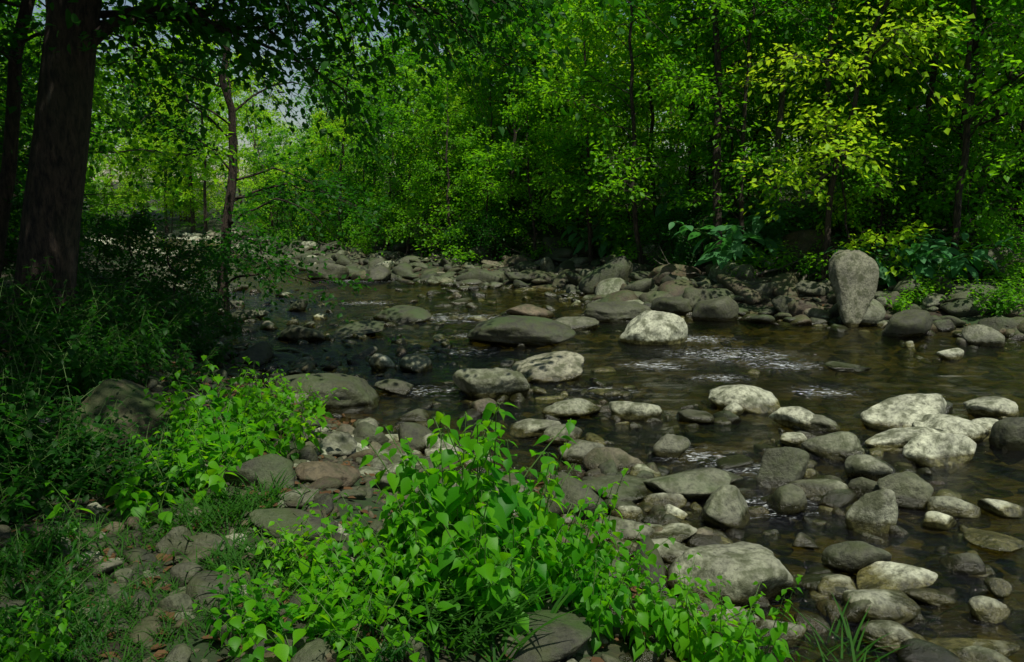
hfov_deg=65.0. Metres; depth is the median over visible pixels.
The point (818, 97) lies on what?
forest tree
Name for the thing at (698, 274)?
driftwood branch
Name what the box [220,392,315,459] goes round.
leafy plant
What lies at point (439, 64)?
forest tree
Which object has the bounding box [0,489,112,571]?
fern
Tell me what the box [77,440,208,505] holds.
dark herb
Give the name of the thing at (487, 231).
shrub
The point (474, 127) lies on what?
forest tree
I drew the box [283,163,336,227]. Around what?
sapling
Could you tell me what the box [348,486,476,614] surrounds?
leafy plant
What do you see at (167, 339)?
dark herb
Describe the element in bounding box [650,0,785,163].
forest tree
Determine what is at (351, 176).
sapling
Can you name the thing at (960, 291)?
river rock
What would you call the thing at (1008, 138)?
sapling
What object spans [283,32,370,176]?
forest tree
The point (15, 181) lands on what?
riverside tree
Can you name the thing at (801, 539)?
river rock
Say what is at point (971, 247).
bank herb
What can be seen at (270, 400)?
leafy plant
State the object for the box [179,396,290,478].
leafy plant
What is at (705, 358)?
creek water
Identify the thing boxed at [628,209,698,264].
shrub
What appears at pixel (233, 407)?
leafy plant
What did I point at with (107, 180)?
forest tree
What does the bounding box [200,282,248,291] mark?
river rock
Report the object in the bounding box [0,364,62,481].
dark herb
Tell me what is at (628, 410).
river rock
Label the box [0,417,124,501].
dark herb
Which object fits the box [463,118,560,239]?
sapling
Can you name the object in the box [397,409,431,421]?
river rock
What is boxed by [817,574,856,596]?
river rock
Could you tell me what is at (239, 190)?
forest tree
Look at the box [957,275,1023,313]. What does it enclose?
bank herb
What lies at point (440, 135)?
forest tree
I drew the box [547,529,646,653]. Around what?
leafy plant
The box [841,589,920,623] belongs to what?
boulder
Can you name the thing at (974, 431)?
river rock
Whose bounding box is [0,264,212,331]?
fern
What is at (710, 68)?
forest tree
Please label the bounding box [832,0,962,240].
slim tree
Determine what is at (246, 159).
sapling
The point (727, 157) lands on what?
sapling
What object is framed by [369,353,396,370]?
river rock
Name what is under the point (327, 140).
forest tree
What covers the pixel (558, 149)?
sapling
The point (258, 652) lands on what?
leafy plant
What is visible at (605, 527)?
leafy plant
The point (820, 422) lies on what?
river rock
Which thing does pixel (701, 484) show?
boulder
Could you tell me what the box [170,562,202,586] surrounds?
river rock
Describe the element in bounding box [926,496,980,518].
river rock
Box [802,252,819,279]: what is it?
driftwood branch
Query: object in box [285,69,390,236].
forest tree
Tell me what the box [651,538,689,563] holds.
river rock
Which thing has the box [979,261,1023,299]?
bank herb
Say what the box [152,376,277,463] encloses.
leafy plant
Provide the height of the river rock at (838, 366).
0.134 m
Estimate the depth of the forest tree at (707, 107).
36.81 m
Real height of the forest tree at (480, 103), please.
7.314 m
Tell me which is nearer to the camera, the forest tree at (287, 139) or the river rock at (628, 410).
the river rock at (628, 410)
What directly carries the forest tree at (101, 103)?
on the ground at (612, 648)
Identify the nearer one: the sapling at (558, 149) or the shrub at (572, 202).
the sapling at (558, 149)
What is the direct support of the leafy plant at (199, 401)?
on the ground at (612, 648)
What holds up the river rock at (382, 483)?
on the ground at (612, 648)
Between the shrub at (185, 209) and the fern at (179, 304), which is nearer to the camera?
the fern at (179, 304)
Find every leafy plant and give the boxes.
[0,580,74,661]
[0,589,46,661]
[45,434,259,535]
[132,412,224,484]
[135,416,254,505]
[143,363,224,453]
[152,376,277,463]
[159,355,262,448]
[163,387,347,449]
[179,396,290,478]
[192,568,307,656]
[208,557,357,661]
[217,360,279,443]
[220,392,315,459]
[224,536,462,631]
[238,526,371,661]
[250,373,333,440]
[252,369,309,416]
[253,501,330,584]
[268,499,387,613]
[297,386,332,416]
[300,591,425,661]
[313,522,414,621]
[314,561,455,661]
[332,479,434,588]
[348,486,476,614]
[359,402,517,543]
[374,409,577,584]
[385,433,504,601]
[408,442,571,606]
[413,490,533,636]
[475,486,608,613]
[494,451,607,581]
[522,467,628,583]
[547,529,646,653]
[568,507,674,612]
[608,556,711,660]
[640,552,748,661]
[676,575,805,661]
[688,574,802,661]
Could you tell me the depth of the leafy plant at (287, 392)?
8.06 m
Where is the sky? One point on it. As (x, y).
(128, 3)
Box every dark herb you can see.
[0,255,97,338]
[0,269,100,365]
[0,304,120,411]
[0,354,102,458]
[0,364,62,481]
[0,395,126,490]
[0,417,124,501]
[0,430,121,524]
[3,276,129,368]
[9,378,143,472]
[10,318,136,404]
[16,411,148,486]
[36,316,144,384]
[56,436,172,506]
[62,271,149,348]
[77,418,181,479]
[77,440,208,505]
[81,297,210,371]
[82,325,166,386]
[104,411,209,471]
[130,339,230,394]
[153,300,218,338]
[169,288,227,326]
[176,327,244,367]
[183,278,239,311]
[203,301,254,338]
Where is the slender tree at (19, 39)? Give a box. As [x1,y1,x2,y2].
[0,0,184,277]
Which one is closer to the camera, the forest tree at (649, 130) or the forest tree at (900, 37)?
the forest tree at (900, 37)
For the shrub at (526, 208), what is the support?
on the ground at (612, 648)
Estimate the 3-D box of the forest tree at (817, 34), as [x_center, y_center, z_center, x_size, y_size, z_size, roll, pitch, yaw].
[11.242,-8.629,25.721,6.447,9.546,6.186,-5,10,-31]
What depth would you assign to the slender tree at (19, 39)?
10.20 m
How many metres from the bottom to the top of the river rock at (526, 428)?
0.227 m
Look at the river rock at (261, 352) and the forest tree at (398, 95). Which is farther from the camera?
the forest tree at (398, 95)
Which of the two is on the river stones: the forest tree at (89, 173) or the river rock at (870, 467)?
the river rock at (870, 467)
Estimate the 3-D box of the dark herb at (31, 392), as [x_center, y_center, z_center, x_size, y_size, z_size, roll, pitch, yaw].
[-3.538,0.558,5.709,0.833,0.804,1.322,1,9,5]
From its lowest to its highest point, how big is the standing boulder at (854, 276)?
1.608 m
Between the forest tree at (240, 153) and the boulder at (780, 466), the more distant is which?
the forest tree at (240, 153)
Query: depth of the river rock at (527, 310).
17.14 m
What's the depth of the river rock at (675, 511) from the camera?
5.93 m
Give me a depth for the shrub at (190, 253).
12.02 m
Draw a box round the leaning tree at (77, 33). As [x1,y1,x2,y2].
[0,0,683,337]
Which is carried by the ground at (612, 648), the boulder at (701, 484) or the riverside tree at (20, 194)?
the riverside tree at (20, 194)
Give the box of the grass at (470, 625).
[0,467,910,661]
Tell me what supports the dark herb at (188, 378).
on the ground at (612, 648)
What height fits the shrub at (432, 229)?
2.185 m
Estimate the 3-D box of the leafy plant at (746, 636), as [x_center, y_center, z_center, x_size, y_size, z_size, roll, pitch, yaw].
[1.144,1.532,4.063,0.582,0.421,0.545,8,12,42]
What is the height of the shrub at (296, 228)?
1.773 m
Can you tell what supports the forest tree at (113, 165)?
on the ground at (612, 648)
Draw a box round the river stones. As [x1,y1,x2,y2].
[215,222,1016,661]
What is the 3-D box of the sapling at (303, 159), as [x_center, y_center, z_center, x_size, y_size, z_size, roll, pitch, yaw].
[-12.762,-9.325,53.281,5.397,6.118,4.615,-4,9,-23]
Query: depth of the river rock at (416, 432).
7.62 m
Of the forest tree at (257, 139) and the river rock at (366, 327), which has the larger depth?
the forest tree at (257, 139)
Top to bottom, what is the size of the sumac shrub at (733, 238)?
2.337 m
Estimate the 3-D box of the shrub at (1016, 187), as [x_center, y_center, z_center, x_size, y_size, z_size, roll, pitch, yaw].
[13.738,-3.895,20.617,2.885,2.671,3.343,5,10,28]
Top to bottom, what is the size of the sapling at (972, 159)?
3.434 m
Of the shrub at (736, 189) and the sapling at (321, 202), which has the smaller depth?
the shrub at (736, 189)
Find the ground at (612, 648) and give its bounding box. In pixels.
[0,152,1023,661]
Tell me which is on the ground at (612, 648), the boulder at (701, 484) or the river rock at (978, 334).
the river rock at (978, 334)
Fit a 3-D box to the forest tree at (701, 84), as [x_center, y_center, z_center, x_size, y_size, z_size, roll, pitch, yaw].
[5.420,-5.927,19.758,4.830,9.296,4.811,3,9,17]
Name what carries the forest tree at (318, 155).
on the ground at (612, 648)
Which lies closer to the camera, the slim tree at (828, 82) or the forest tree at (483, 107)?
the slim tree at (828, 82)
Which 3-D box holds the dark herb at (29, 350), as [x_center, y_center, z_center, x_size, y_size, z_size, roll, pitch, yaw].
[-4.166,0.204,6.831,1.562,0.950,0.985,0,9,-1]
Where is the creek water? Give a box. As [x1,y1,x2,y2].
[117,238,1023,661]
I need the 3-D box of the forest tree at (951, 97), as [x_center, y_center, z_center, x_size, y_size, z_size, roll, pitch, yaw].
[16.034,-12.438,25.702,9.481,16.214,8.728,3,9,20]
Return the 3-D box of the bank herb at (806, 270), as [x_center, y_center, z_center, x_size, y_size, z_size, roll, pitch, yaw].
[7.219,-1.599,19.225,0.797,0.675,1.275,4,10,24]
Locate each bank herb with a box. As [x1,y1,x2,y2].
[275,223,315,242]
[301,223,336,243]
[347,232,382,248]
[386,227,413,247]
[445,240,475,255]
[610,241,639,262]
[643,247,690,266]
[717,243,768,269]
[723,262,762,277]
[749,236,817,272]
[794,251,821,278]
[880,286,914,311]
[883,258,962,294]
[902,274,958,304]
[909,240,970,272]
[934,236,993,261]
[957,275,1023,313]
[959,241,1023,286]
[964,273,1018,305]
[971,280,1023,316]
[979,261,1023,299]
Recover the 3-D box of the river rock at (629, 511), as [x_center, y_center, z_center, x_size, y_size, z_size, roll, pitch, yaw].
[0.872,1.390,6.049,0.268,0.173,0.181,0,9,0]
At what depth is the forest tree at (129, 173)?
84.55 m
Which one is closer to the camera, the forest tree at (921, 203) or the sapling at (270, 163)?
the forest tree at (921, 203)
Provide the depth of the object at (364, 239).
32.77 m
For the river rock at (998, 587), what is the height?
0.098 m
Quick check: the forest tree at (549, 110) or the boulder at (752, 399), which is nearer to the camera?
the boulder at (752, 399)
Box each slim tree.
[417,0,599,251]
[492,0,680,264]
[633,0,835,250]
[637,0,857,224]
[789,0,943,229]
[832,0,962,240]
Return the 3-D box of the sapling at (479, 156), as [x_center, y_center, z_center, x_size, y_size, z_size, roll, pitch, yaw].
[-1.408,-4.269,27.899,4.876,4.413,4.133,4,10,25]
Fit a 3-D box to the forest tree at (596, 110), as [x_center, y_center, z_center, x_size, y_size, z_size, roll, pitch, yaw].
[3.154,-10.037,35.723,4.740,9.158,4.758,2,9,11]
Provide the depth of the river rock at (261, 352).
12.11 m
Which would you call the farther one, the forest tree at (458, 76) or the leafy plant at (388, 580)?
the forest tree at (458, 76)
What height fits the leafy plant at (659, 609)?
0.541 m
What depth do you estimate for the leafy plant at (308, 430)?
6.62 m
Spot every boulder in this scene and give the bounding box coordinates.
[49,379,197,457]
[223,453,294,489]
[249,508,338,540]
[276,373,379,412]
[452,367,529,397]
[467,315,575,345]
[487,610,591,661]
[512,351,583,382]
[582,475,656,500]
[618,311,687,344]
[643,468,731,499]
[667,541,796,606]
[701,484,749,528]
[708,384,780,413]
[756,447,809,488]
[821,541,891,572]
[828,250,878,326]
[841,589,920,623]
[845,489,897,533]
[860,393,946,430]
[902,433,976,466]
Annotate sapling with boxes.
[233,178,281,233]
[238,152,294,232]
[239,151,304,235]
[248,197,275,228]
[258,155,311,238]
[271,177,318,240]
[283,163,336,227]
[289,145,336,231]
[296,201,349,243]
[308,154,380,241]
[309,197,336,236]
[320,134,418,245]
[325,155,380,229]
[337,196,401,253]
[372,137,444,244]
[379,176,444,241]
[382,179,444,257]
[408,141,536,264]
[423,129,477,231]
[425,129,522,251]
[453,167,483,234]
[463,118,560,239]
[515,107,625,222]
[521,129,673,257]
[547,81,668,223]
[599,115,688,237]
[641,143,705,222]
[658,99,827,247]
[771,80,909,216]
[797,76,952,235]
[797,85,931,255]
[800,114,945,279]
[911,68,1023,220]
[918,122,1023,262]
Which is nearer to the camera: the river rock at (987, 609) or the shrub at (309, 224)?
the river rock at (987, 609)
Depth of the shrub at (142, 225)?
12.95 m
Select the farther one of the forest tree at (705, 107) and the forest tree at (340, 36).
the forest tree at (340, 36)
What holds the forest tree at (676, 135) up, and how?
on the ground at (612, 648)
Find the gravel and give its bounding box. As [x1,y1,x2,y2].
[0,363,705,661]
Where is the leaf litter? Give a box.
[0,184,1023,661]
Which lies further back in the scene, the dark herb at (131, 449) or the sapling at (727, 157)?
the sapling at (727, 157)
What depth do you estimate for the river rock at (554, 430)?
8.01 m
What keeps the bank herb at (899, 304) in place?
on the ground at (612, 648)
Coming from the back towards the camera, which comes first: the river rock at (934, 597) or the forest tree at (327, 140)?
the forest tree at (327, 140)
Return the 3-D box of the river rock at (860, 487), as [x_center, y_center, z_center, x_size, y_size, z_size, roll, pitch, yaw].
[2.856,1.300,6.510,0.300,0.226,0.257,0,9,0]
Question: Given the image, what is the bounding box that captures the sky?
[1,0,1012,181]
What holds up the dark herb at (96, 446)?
on the ground at (612, 648)
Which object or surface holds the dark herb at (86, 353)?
on the ground at (612, 648)
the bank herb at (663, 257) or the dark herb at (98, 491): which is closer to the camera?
the dark herb at (98, 491)
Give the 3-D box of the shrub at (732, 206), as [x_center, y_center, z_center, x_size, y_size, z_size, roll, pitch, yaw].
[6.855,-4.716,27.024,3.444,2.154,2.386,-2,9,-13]
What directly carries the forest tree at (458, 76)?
on the ground at (612, 648)
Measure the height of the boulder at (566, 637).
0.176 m
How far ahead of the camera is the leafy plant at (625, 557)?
4.55 m
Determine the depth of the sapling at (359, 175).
46.53 m
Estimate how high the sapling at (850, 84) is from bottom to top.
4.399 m
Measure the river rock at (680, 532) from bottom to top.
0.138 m
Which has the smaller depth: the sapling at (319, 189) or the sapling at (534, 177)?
the sapling at (534, 177)
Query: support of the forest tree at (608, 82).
on the ground at (612, 648)
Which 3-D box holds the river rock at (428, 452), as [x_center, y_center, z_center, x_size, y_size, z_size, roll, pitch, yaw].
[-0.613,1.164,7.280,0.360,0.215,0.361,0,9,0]
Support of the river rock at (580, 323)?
in the creek water
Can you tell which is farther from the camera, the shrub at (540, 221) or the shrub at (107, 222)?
the shrub at (540, 221)
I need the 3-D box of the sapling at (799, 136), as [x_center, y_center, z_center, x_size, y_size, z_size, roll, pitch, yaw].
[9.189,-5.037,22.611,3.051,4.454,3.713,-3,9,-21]
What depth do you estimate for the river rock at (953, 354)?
12.39 m
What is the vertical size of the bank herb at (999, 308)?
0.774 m
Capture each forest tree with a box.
[0,0,41,154]
[0,0,171,266]
[0,0,237,261]
[2,0,150,193]
[3,8,167,242]
[19,5,97,193]
[26,50,112,202]
[87,50,129,217]
[87,82,155,219]
[89,1,199,214]
[95,84,158,213]
[104,50,221,232]
[114,101,210,212]
[117,0,261,233]
[117,22,243,221]
[124,76,224,215]
[139,88,225,225]
[144,29,252,232]
[144,78,203,220]
[190,52,305,207]
[198,88,262,208]
[221,90,305,232]
[238,126,283,222]
[239,102,303,232]
[261,0,413,242]
[267,58,384,237]
[269,143,308,219]
[270,107,372,240]
[272,94,390,189]
[279,15,388,188]
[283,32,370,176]
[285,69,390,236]
[290,112,348,173]
[294,130,380,230]
[313,38,394,180]
[327,40,423,181]
[332,68,418,238]
[333,0,529,247]
[337,34,450,250]
[342,1,471,242]
[348,17,474,253]
[349,115,392,196]
[376,29,451,195]
[377,74,523,257]
[379,42,439,174]
[397,73,480,225]
[398,0,628,220]
[408,2,579,229]
[410,25,487,164]
[411,4,550,200]
[413,80,531,232]
[417,0,603,207]
[439,56,536,241]
[444,0,666,227]
[448,46,537,190]
[455,19,599,219]
[458,94,601,260]
[479,66,525,212]
[493,18,594,204]
[525,56,628,229]
[529,0,711,264]
[532,10,649,201]
[542,19,627,193]
[547,1,660,161]
[553,0,722,230]
[578,0,834,205]
[586,0,875,211]
[593,9,706,201]
[598,1,792,168]
[606,39,668,165]
[607,2,711,191]
[626,54,735,196]
[634,10,774,195]
[635,0,838,258]
[641,1,801,166]
[642,0,875,200]
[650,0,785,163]
[683,0,819,192]
[683,0,876,219]
[705,44,802,198]
[725,0,975,281]
[740,0,1018,214]
[751,9,816,173]
[767,5,952,203]
[770,15,862,199]
[772,0,1023,215]
[792,0,1023,242]
[795,2,934,108]
[796,0,1021,205]
[811,0,1023,209]
[812,45,959,183]
[817,26,995,176]
[847,0,1023,281]
[901,0,1023,239]
[907,5,1022,193]
[913,5,1019,190]
[919,11,1023,216]
[923,0,1023,277]
[935,5,1023,200]
[936,39,1015,163]
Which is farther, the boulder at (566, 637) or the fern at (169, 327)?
the fern at (169, 327)
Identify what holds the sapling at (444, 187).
on the ground at (612, 648)
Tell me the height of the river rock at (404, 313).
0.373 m
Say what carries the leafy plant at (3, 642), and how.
on the ground at (612, 648)
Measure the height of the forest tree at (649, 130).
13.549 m
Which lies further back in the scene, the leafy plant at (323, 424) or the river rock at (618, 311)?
the river rock at (618, 311)
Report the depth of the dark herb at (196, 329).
12.96 m
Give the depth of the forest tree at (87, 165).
82.09 m
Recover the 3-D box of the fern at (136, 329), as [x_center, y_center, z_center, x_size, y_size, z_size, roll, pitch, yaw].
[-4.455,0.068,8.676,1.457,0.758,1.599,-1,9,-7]
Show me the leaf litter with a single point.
(158, 654)
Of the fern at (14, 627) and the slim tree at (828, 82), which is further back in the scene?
the slim tree at (828, 82)
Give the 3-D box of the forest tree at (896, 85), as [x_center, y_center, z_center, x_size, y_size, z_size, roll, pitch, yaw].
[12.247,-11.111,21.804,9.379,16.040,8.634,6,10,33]
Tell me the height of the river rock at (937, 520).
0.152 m
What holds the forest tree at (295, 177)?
on the ground at (612, 648)
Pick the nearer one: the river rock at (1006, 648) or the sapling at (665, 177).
the river rock at (1006, 648)
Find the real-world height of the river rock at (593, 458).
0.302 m
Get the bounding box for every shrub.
[0,194,135,307]
[3,202,214,308]
[14,207,160,293]
[78,228,258,340]
[79,210,104,259]
[86,184,102,223]
[109,190,129,221]
[131,168,160,227]
[157,178,187,232]
[172,185,214,233]
[284,205,336,240]
[286,219,314,237]
[326,212,375,243]
[400,203,478,249]
[434,219,495,262]
[467,204,538,265]
[469,191,553,254]
[482,195,539,241]
[517,193,541,221]
[523,201,556,229]
[541,168,611,225]
[550,212,665,258]
[591,170,669,219]
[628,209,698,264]
[648,196,726,267]
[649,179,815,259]
[667,164,761,217]
[669,195,824,268]
[675,168,705,201]
[725,157,769,203]
[795,188,888,237]
[825,228,1023,290]
[834,232,888,259]
[872,233,978,273]
[877,144,987,211]
[879,160,951,225]
[918,186,1023,248]
[948,148,1023,219]
[996,135,1023,213]
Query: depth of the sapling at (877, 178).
18.16 m
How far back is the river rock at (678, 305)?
17.70 m
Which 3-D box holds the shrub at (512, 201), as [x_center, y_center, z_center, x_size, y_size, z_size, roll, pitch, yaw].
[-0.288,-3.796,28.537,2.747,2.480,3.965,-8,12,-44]
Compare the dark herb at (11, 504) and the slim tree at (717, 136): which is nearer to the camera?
the dark herb at (11, 504)
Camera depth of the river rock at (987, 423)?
8.35 m
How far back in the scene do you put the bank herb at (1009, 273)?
16.74 m
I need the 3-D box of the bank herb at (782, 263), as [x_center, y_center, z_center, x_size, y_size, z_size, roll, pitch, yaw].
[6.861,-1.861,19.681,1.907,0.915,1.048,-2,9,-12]
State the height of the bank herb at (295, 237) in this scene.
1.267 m
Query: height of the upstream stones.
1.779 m
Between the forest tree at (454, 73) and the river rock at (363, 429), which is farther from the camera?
the forest tree at (454, 73)
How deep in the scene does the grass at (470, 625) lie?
3.92 m
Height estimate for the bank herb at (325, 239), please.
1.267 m
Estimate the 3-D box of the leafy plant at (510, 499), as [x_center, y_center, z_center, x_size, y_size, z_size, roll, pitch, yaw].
[-0.101,0.877,4.262,1.126,1.082,0.696,-4,9,-22]
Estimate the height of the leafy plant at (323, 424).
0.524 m
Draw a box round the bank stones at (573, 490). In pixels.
[119,244,732,661]
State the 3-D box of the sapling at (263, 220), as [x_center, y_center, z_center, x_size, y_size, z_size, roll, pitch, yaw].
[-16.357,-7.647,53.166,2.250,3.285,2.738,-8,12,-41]
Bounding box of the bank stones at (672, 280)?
[170,228,1023,343]
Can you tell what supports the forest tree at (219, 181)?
on the ground at (612, 648)
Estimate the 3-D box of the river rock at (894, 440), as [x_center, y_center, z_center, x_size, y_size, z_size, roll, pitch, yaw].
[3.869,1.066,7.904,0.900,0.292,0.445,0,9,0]
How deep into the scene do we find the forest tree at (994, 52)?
16.14 m
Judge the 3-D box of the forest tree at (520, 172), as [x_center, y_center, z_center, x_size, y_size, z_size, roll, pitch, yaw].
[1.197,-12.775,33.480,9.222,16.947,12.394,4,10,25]
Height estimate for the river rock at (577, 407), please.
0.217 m
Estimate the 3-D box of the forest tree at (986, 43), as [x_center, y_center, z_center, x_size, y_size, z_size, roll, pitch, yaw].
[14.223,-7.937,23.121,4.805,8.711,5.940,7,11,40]
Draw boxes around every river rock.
[155,526,191,555]
[156,593,192,612]
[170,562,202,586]
[184,533,238,556]
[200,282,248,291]
[229,300,244,307]
[231,309,267,318]
[239,341,273,364]
[246,590,274,600]
[278,325,325,341]
[294,461,360,488]
[307,262,350,279]
[314,431,356,457]
[330,321,384,337]
[353,421,389,445]
[364,265,390,281]
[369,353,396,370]
[372,475,419,492]
[373,305,431,322]
[374,379,413,394]
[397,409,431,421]
[398,422,433,453]
[399,354,432,372]
[399,630,430,661]
[425,447,462,461]
[458,455,492,469]
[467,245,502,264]
[506,304,553,317]
[510,418,560,437]
[541,398,600,416]
[543,424,582,443]
[556,316,598,330]
[557,439,604,464]
[578,255,632,294]
[582,447,644,473]
[584,301,651,321]
[594,516,654,541]
[609,401,661,420]
[610,505,642,518]
[623,278,654,292]
[643,493,686,508]
[649,523,696,542]
[650,296,692,314]
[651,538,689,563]
[653,433,690,457]
[664,504,687,519]
[678,409,714,422]
[681,467,742,483]
[688,598,720,623]
[692,296,738,320]
[708,260,737,282]
[711,606,759,633]
[716,454,753,468]
[723,402,743,415]
[751,282,777,297]
[755,619,806,647]
[766,483,807,514]
[769,406,813,428]
[771,295,794,313]
[776,229,837,256]
[780,432,806,446]
[788,479,848,497]
[792,414,840,431]
[792,532,818,547]
[795,280,832,295]
[801,431,861,460]
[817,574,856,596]
[824,361,869,371]
[839,448,864,457]
[844,454,892,480]
[847,477,879,497]
[856,561,937,590]
[859,620,925,653]
[864,427,948,451]
[877,471,933,509]
[882,309,932,337]
[903,588,955,605]
[913,414,990,441]
[921,511,955,529]
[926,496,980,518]
[928,637,1019,661]
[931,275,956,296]
[937,348,963,359]
[945,282,1022,304]
[961,324,1004,346]
[963,396,1018,416]
[963,527,1023,551]
[967,596,1010,622]
[972,417,998,431]
[977,499,1023,517]
[981,247,1018,272]
[983,577,1012,596]
[989,417,1023,450]
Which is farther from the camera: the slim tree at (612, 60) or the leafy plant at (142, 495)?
the slim tree at (612, 60)
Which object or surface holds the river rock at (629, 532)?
on the river stones
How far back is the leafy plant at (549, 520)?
4.09 m
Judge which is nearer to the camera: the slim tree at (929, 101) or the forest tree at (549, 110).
the slim tree at (929, 101)
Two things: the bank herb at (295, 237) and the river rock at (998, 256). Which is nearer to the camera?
the river rock at (998, 256)
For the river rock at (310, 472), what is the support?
on the ground at (612, 648)
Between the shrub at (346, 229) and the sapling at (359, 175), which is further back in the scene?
the sapling at (359, 175)
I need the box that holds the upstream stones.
[85,228,252,260]
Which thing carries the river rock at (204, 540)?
on the ground at (612, 648)
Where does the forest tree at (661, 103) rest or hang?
on the ground at (612, 648)
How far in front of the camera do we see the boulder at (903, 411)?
8.55 m
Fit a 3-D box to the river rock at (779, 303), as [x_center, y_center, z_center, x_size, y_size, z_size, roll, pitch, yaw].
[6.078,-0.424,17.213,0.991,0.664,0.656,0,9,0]
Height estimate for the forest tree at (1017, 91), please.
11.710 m
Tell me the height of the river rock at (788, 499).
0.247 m
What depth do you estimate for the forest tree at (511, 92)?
34.87 m
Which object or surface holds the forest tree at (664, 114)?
on the ground at (612, 648)
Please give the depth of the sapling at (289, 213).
43.55 m
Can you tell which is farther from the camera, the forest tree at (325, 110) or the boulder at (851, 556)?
the forest tree at (325, 110)
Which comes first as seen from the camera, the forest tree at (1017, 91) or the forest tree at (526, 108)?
the forest tree at (1017, 91)
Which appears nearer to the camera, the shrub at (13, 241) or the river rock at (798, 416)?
the river rock at (798, 416)
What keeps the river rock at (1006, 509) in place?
in the creek water
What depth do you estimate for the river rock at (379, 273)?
25.68 m
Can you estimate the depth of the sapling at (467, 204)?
34.21 m
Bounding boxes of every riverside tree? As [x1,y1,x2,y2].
[0,0,116,226]
[0,0,393,322]
[0,3,128,257]
[0,5,92,308]
[0,20,93,235]
[0,58,92,245]
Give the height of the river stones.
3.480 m
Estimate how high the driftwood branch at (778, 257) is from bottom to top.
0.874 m
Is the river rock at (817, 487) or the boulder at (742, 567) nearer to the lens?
the boulder at (742, 567)
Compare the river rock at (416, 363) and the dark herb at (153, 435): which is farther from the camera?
the river rock at (416, 363)
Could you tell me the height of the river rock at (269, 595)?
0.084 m
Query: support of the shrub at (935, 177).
on the ground at (612, 648)
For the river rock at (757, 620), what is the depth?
4.39 m
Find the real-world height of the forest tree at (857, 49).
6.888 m
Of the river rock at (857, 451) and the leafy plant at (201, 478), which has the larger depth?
the river rock at (857, 451)
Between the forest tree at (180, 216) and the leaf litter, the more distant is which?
the forest tree at (180, 216)
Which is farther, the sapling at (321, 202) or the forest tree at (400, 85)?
the forest tree at (400, 85)
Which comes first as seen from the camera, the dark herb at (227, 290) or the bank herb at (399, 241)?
the dark herb at (227, 290)
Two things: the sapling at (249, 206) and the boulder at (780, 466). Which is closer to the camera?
the boulder at (780, 466)
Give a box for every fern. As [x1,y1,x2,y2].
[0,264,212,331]
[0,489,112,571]
[0,524,105,627]
[0,565,153,661]
[6,585,136,661]
[27,302,171,368]
[85,283,221,343]
[139,286,222,322]
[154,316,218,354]
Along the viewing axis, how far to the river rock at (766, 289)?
18.29 m
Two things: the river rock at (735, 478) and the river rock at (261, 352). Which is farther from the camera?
the river rock at (261, 352)
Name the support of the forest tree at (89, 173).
on the ground at (612, 648)
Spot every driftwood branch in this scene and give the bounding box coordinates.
[404,246,447,256]
[654,248,703,275]
[756,249,804,263]
[756,254,819,274]
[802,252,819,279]
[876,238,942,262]
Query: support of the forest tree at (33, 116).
on the ground at (612, 648)
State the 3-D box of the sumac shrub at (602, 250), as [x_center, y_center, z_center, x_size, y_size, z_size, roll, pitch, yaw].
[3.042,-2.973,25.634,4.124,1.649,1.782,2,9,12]
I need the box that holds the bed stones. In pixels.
[228,287,955,661]
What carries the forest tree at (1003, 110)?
on the ground at (612, 648)
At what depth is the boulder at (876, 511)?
5.77 m
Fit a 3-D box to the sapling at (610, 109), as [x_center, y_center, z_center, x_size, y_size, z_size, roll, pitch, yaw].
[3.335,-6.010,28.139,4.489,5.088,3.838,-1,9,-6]
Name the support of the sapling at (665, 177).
on the ground at (612, 648)
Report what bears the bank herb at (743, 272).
on the ground at (612, 648)
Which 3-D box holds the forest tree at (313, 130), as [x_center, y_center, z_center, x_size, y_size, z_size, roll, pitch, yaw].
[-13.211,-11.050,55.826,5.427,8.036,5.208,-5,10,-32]
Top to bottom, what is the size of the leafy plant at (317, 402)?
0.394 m
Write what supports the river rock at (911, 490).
in the creek water
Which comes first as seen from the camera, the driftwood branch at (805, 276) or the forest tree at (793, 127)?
the driftwood branch at (805, 276)
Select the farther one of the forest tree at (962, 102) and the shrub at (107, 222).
the forest tree at (962, 102)
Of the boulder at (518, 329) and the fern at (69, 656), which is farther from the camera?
the boulder at (518, 329)
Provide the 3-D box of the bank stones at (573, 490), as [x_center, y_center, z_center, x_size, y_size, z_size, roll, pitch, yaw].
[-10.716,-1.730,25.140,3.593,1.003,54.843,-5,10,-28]
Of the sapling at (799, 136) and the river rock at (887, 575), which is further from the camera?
the sapling at (799, 136)
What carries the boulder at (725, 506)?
on the river stones
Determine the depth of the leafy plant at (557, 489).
4.55 m
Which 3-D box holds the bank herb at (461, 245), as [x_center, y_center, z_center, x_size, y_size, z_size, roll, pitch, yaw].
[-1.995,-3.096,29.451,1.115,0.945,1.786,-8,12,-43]
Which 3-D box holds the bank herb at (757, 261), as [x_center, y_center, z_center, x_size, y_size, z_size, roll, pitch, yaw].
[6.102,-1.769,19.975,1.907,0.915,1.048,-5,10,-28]
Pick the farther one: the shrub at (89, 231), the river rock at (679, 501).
the shrub at (89, 231)
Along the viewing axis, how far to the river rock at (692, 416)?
8.73 m
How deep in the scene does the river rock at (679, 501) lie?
6.27 m
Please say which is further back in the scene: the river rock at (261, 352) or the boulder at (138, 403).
the river rock at (261, 352)
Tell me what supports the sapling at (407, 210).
on the ground at (612, 648)
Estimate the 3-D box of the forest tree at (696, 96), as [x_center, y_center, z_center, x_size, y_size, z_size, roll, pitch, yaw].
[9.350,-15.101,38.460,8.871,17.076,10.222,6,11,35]
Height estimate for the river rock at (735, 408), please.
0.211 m

